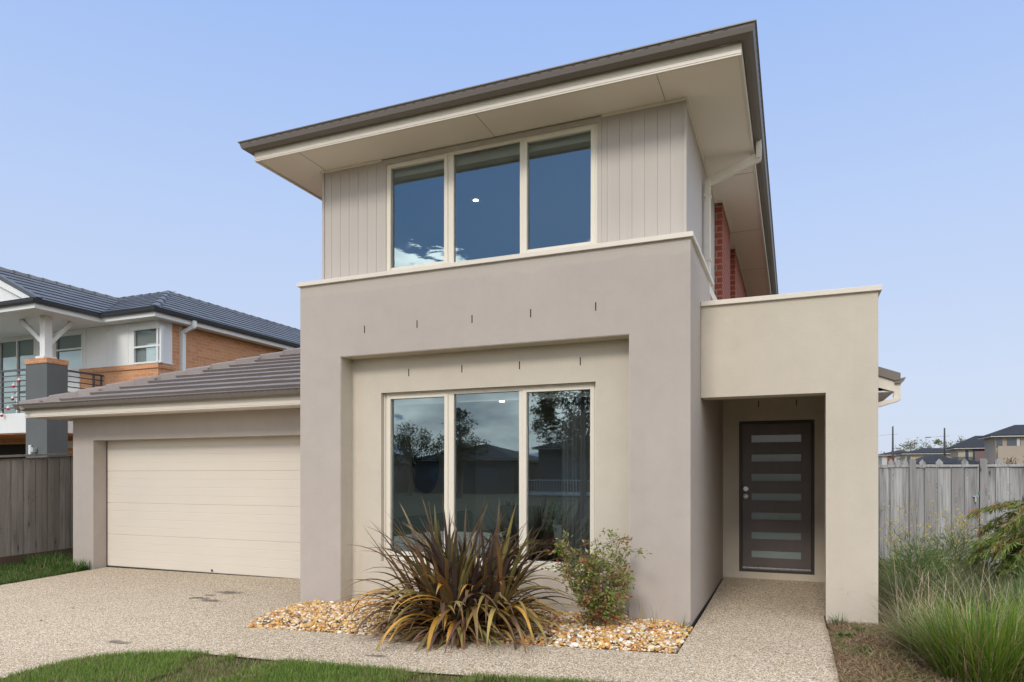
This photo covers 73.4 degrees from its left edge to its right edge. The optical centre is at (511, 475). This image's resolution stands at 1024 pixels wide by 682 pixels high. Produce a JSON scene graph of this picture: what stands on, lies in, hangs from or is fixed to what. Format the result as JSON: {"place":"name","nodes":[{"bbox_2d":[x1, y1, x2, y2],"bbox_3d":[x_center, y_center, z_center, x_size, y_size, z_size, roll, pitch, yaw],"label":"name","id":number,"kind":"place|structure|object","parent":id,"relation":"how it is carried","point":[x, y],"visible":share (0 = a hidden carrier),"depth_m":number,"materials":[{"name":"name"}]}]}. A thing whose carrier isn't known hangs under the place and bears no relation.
{"place":"outdoors","nodes":[
{"label":"outdoors","id":0,"kind":"place"},
{"bbox_2d":[0,557,91,584],"bbox_3d":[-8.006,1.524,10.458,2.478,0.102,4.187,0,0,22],"label":"verge grass","id":1,"kind":"structure","parent":0,"point":[16,574],"depth_m":10.98,"materials":[{"name":"green plant"}]},
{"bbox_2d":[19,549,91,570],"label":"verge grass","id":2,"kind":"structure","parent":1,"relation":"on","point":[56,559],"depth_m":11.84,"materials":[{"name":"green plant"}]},
{"bbox_2d":[0,647,659,681],"bbox_3d":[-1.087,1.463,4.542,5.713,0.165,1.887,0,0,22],"label":"lawn grass","id":3,"kind":"structure","parent":0,"point":[125,667],"depth_m":5.21,"materials":[{"name":"green plant"}]},
{"bbox_2d":[0,567,838,681],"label":"driveway","id":4,"kind":"structure","parent":0,"point":[755,630],"depth_m":6.44,"materials":[{"name":"beige concrete"}]},
{"bbox_2d":[7,558,977,681],"bbox_3d":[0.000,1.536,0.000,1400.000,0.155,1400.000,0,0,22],"label":"ground","id":5,"kind":"structure","parent":0,"point":[423,672],"depth_m":5.78,"materials":[{"name":"grey concrete"}]},
{"bbox_2d":[0,453,72,565],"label":"paling fence","id":6,"kind":"object","parent":5,"relation":"on","point":[36,505],"visible":0.18,"depth_m":12.35,"materials":[{"name":"grey wood"}]},
{"bbox_2d":[0,267,299,458],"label":"brick house","id":7,"kind":"structure","parent":5,"relation":"on","point":[56,337],"depth_m":17.23,"materials":[{"name":"white paint"}]},
{"bbox_2d":[0,337,34,413],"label":"sliding door","id":8,"kind":"structure","parent":7,"relation":"in","point":[15,351],"depth_m":18.79,"materials":[{"name":"white paint"}]},
{"bbox_2d":[55,332,82,369],"bbox_3d":[-11.504,-3.208,17.906,1.070,0.959,0.100,0,0,22],"label":"window","id":9,"kind":"structure","parent":7,"relation":"in","point":[69,347],"depth_m":17.92,"materials":[{"name":"grey glass"}]},
{"bbox_2d":[132,326,163,364],"bbox_3d":[-8.912,-3.177,16.846,0.970,0.899,0.100,0,0,22],"label":"window","id":10,"kind":"structure","parent":7,"relation":"in","point":[146,336],"depth_m":16.89,"materials":[{"name":"white glass"}]},
{"bbox_2d":[11,19,905,630],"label":"house","id":11,"kind":"structure","parent":5,"relation":"on","point":[551,285],"depth_m":7.83,"materials":[{"name":"beige paint"}]},
{"bbox_2d":[107,436,299,578],"bbox_3d":[-4.668,0.472,10.832,4.841,2.187,0.070,0,0,22],"label":"garage door","id":12,"kind":"structure","parent":11,"relation":"in","point":[226,506],"depth_m":10.89,"materials":[{"name":"metal"}]},
{"bbox_2d":[412,442,438,492],"bbox_3d":[-1.309,-0.117,10.464,0.025,0.784,0.800,0,0,22],"label":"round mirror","id":13,"kind":"object","parent":11,"relation":"attached to","point":[425,467],"visible":1,"depth_m":10.43,"materials":[{"name":"black mirror"}]},
{"bbox_2d":[393,511,478,556],"bbox_3d":[-0.924,0.968,10.317,0.820,0.750,2.400,0,0,22],"label":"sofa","id":14,"kind":"object","parent":11,"relation":"in","point":[416,521],"visible":0.31,"depth_m":9.92,"materials":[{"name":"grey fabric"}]},
{"bbox_2d":[386,384,595,570],"bbox_3d":[-0.281,0.027,7.694,2.565,1.968,0.125,0,0,22],"label":"window","id":15,"kind":"structure","parent":11,"relation":"in","point":[450,399],"depth_m":7.73,"materials":[{"name":"beige glass"}]},
{"bbox_2d":[386,123,596,270],"bbox_3d":[-0.274,-2.974,7.632,2.545,1.340,0.125,0,0,22],"label":"window","id":16,"kind":"structure","parent":11,"relation":"in","point":[450,161],"depth_m":7.66,"materials":[{"name":"beige glass"}]},
{"bbox_2d":[479,505,543,560],"bbox_3d":[0.007,0.908,9.396,0.700,0.970,0.700,0,0,22],"label":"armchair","id":17,"kind":"object","parent":11,"relation":"on","point":[534,517],"visible":0.32,"depth_m":9.52,"materials":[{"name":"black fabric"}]},
{"bbox_2d":[496,516,561,522],"bbox_3d":[0.674,1.023,10.366,1.600,0.740,0.900,0,0,22],"label":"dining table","id":18,"kind":"object","parent":11,"relation":"on","point":[549,520],"visible":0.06,"depth_m":10.18,"materials":[{"name":"wood"}]},
{"bbox_2d":[528,539,561,561],"bbox_3d":[0.603,1.114,8.640,0.896,0.561,0.350,0,0,22],"label":"console table","id":19,"kind":"object","parent":11,"relation":"on","point":[539,542],"visible":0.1,"depth_m":8.61,"materials":[{"name":"brown wood"}]},
{"bbox_2d":[540,501,561,541],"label":"potted plant","id":20,"kind":"object","parent":19,"relation":"on","point":[557,528],"visible":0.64,"depth_m":8.60,"materials":[{"name":"green plant"}]},
{"bbox_2d":[742,423,810,570],"bbox_3d":[3.581,0.284,9.318,0.872,1.978,0.120,0,0,22],"label":"front door","id":21,"kind":"structure","parent":11,"relation":"in","point":[776,458],"depth_m":9.34,"materials":[{"name":"wood"}]},
{"bbox_2d":[246,598,692,653],"bbox_3d":[-0.600,1.462,6.881,4.586,0.186,1.530,0,0,22],"label":"pebble bed","id":22,"kind":"object","parent":5,"relation":"on","point":[637,628],"visible":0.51,"depth_m":6.50,"materials":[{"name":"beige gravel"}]},
{"bbox_2d":[330,499,598,653],"bbox_3d":[-0.481,0.811,6.514,2.574,1.324,1.984,0,0,22],"label":"flax plant","id":23,"kind":"object","parent":22,"relation":"on","point":[460,595],"visible":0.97,"depth_m":6.21,"materials":[{"name":"brown plant"}]},
{"bbox_2d":[541,528,651,628],"bbox_3d":[0.783,0.980,6.450,0.826,0.960,0.944,0,0,-40],"label":"nandina shrub","id":24,"kind":"object","parent":22,"relation":"on","point":[602,603],"visible":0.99,"depth_m":6.40,"materials":[{"name":"green plant"}]},
{"bbox_2d":[636,589,642,621],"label":"grass weed","id":25,"kind":"object","parent":22,"relation":"on","point":[640,610],"depth_m":6.54,"materials":[{"name":"beige plant"}]},
{"bbox_2d":[648,603,663,623],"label":"grass weed","id":26,"kind":"object","parent":22,"relation":"on","point":[652,615],"depth_m":6.47,"materials":[{"name":"beige plant"}]},
{"bbox_2d":[879,426,894,461],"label":"utility pole","id":27,"kind":"object","parent":5,"relation":"on","point":[892,434],"visible":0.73,"depth_m":72.17,"materials":[{"name":"grey wood"}]},
{"bbox_2d":[878,450,907,467],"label":"distant house","id":28,"kind":"structure","parent":5,"relation":"on","point":[884,458],"depth_m":88.44,"materials":[{"name":"paint"}]},
{"bbox_2d":[891,437,941,451],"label":"gum tree","id":29,"kind":"object","parent":5,"relation":"on","point":[910,447],"visible":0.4,"depth_m":102.61,"materials":[{"name":"green plant"}]},
{"bbox_2d":[897,448,950,461],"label":"distant house","id":30,"kind":"structure","parent":5,"relation":"on","point":[913,454],"depth_m":78.41,"materials":[{"name":"tile"}]},
{"bbox_2d":[908,454,959,467],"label":"distant house","id":31,"kind":"structure","parent":5,"relation":"on","point":[931,459],"depth_m":62.49,"materials":[{"name":"tile"}]},
{"bbox_2d":[925,428,945,456],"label":"utility pole","id":32,"kind":"object","parent":5,"relation":"on","point":[944,450],"visible":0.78,"depth_m":70.41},
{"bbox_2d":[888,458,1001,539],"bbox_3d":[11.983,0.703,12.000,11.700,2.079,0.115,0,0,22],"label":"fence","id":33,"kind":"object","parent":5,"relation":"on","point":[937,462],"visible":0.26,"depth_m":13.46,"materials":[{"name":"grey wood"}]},
{"bbox_2d":[878,458,1023,569],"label":"side fence","id":34,"kind":"object","parent":5,"relation":"on","point":[951,488],"visible":0.6,"depth_m":11.72,"materials":[{"name":"grey wood"}]},
{"bbox_2d":[940,436,965,447],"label":"gum tree","id":35,"kind":"object","parent":5,"relation":"on","point":[960,439],"visible":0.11,"depth_m":104.31,"materials":[{"name":"green plant"}]},
{"bbox_2d":[945,436,984,461],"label":"distant house","id":36,"kind":"structure","parent":5,"relation":"on","point":[972,448],"depth_m":66.36,"materials":[{"name":"tile"}]},
{"bbox_2d":[964,449,968,459],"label":"window","id":37,"kind":"structure","parent":36,"relation":"in","point":[966,451],"depth_m":66.29,"materials":[{"name":"grey glass"}]},
{"bbox_2d":[950,460,987,464],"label":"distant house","id":38,"kind":"structure","parent":5,"relation":"on","point":[969,462],"depth_m":59.64,"materials":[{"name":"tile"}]},
{"bbox_2d":[978,425,1023,463],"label":"distant house","id":39,"kind":"structure","parent":5,"relation":"on","point":[1005,443],"depth_m":56.68,"materials":[{"name":"paint"}]},
{"bbox_2d":[1003,456,1023,463],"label":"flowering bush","id":40,"kind":"object","parent":5,"relation":"on","point":[1010,460],"visible":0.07,"depth_m":21.26,"materials":[{"name":"green plant"}]},
{"bbox_2d":[0,0,1023,453],"label":"sky","id":41,"kind":"structure","parent":0,"point":[894,129],"materials":[{"name":"blue"}]},
{"bbox_2d":[820,566,1022,681],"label":"straw mulch","id":42,"kind":"object","parent":0,"point":[874,671],"visible":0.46,"depth_m":5.31,"materials":[{"name":"plant"}]},
{"bbox_2d":[827,613,846,626],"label":"grass tuft","id":43,"kind":"object","parent":42,"relation":"on","point":[837,619],"visible":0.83,"depth_m":6.65,"materials":[{"name":"green plant"}]},
{"bbox_2d":[835,630,853,637],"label":"leafy weed","id":44,"kind":"object","parent":42,"relation":"on","point":[841,632],"visible":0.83,"depth_m":6.06,"materials":[{"name":"green plant"}]},
{"bbox_2d":[851,625,865,631],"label":"leafy weed","id":45,"kind":"object","parent":42,"relation":"on","point":[857,628],"visible":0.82,"depth_m":6.32,"materials":[{"name":"green plant"}]},
{"bbox_2d":[854,645,870,652],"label":"leafy weed","id":46,"kind":"object","parent":42,"relation":"on","point":[868,649],"visible":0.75,"depth_m":5.58,"materials":[{"name":"green plant"}]},
{"bbox_2d":[878,512,930,596],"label":"flowering weed","id":47,"kind":"object","parent":42,"relation":"on","point":[892,538],"visible":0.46,"depth_m":7.58,"materials":[{"name":"green plant"}]},
{"bbox_2d":[849,549,976,624],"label":"seed stalks","id":48,"kind":"object","parent":42,"relation":"on","point":[898,607],"visible":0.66,"depth_m":6.37,"materials":[{"name":"plant"}]},
{"bbox_2d":[845,580,996,656],"bbox_3d":[3.374,1.152,5.582,1.330,0.603,1.289,0,0,22],"label":"rush clump","id":49,"kind":"object","parent":42,"relation":"on","point":[903,642],"visible":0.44,"depth_m":5.64,"materials":[{"name":"green plant"}]},
{"bbox_2d":[878,525,966,615],"bbox_3d":[4.189,1.028,7.082,1.004,1.025,0.977,0,0,22],"label":"feathery weed","id":50,"kind":"object","parent":42,"relation":"on","point":[910,564],"visible":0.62,"depth_m":7.04,"materials":[{"name":"green plant"}]},
{"bbox_2d":[881,500,965,562],"bbox_3d":[5.041,0.885,8.342,0.946,1.180,0.822,0,0,-3],"label":"flowering weed","id":51,"kind":"object","parent":42,"relation":"on","point":[917,526],"visible":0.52,"depth_m":8.45,"materials":[{"name":"green plant"}]},
{"bbox_2d":[840,553,1023,657],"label":"seed stalks","id":52,"kind":"object","parent":42,"relation":"on","point":[963,592],"visible":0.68,"depth_m":5.38,"materials":[{"name":"plant"}]},
{"bbox_2d":[878,558,1001,626],"bbox_3d":[4.084,1.089,6.709,1.668,0.729,1.547,0,0,22],"label":"grass clump","id":53,"kind":"object","parent":42,"relation":"on","point":[926,590],"visible":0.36,"depth_m":6.57,"materials":[{"name":"green plant"}]},
{"bbox_2d":[872,583,1023,681],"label":"rush clump","id":54,"kind":"object","parent":42,"relation":"on","point":[980,658],"visible":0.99,"depth_m":4.69,"materials":[{"name":"green plant"}]},
{"bbox_2d":[879,547,1017,605],"bbox_3d":[4.760,1.117,7.623,1.620,0.703,1.532,0,0,22],"label":"grass clump","id":55,"kind":"object","parent":42,"relation":"on","point":[951,573],"visible":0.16,"depth_m":7.40,"materials":[{"name":"green plant"}]},
{"bbox_2d":[926,508,975,568],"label":"flowering weed","id":56,"kind":"object","parent":42,"relation":"on","point":[952,531],"visible":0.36,"depth_m":8.72,"materials":[{"name":"green plant"}]},
{"bbox_2d":[908,519,1009,603],"bbox_3d":[5.071,0.978,7.753,1.263,1.039,1.141,0,0,22],"label":"feathery weed","id":57,"kind":"object","parent":42,"relation":"on","point":[964,550],"visible":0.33,"depth_m":7.68,"materials":[{"name":"green plant"}]},
{"bbox_2d":[954,512,992,566],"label":"flowering weed","id":58,"kind":"object","parent":42,"relation":"on","point":[966,533],"visible":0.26,"depth_m":8.99,"materials":[{"name":"green plant"}]},
{"bbox_2d":[948,566,1023,626],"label":"grass clump","id":59,"kind":"object","parent":42,"relation":"on","point":[1007,593],"visible":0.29,"depth_m":6.42,"materials":[{"name":"green plant"}]},
{"bbox_2d":[965,499,1023,584],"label":"weeping shrub","id":60,"kind":"object","parent":42,"relation":"on","point":[1010,546],"visible":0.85,"depth_m":7.38,"materials":[{"name":"green plant"}]},
{"bbox_2d":[966,585,1023,664],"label":"rush clump","id":61,"kind":"object","parent":42,"relation":"on","point":[1002,607],"visible":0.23,"depth_m":5.35,"materials":[{"name":"green plant"}]},
{"bbox_2d":[990,547,1023,604],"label":"feathery weed","id":62,"kind":"object","parent":42,"relation":"on","point":[1022,580],"visible":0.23,"depth_m":6.87,"materials":[{"name":"green plant"}]},
{"bbox_2d":[878,560,1017,602],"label":"rough grass","id":63,"kind":"structure","parent":0,"point":[879,564],"depth_m":10.25,"materials":[{"name":"green plant"}]}
]}

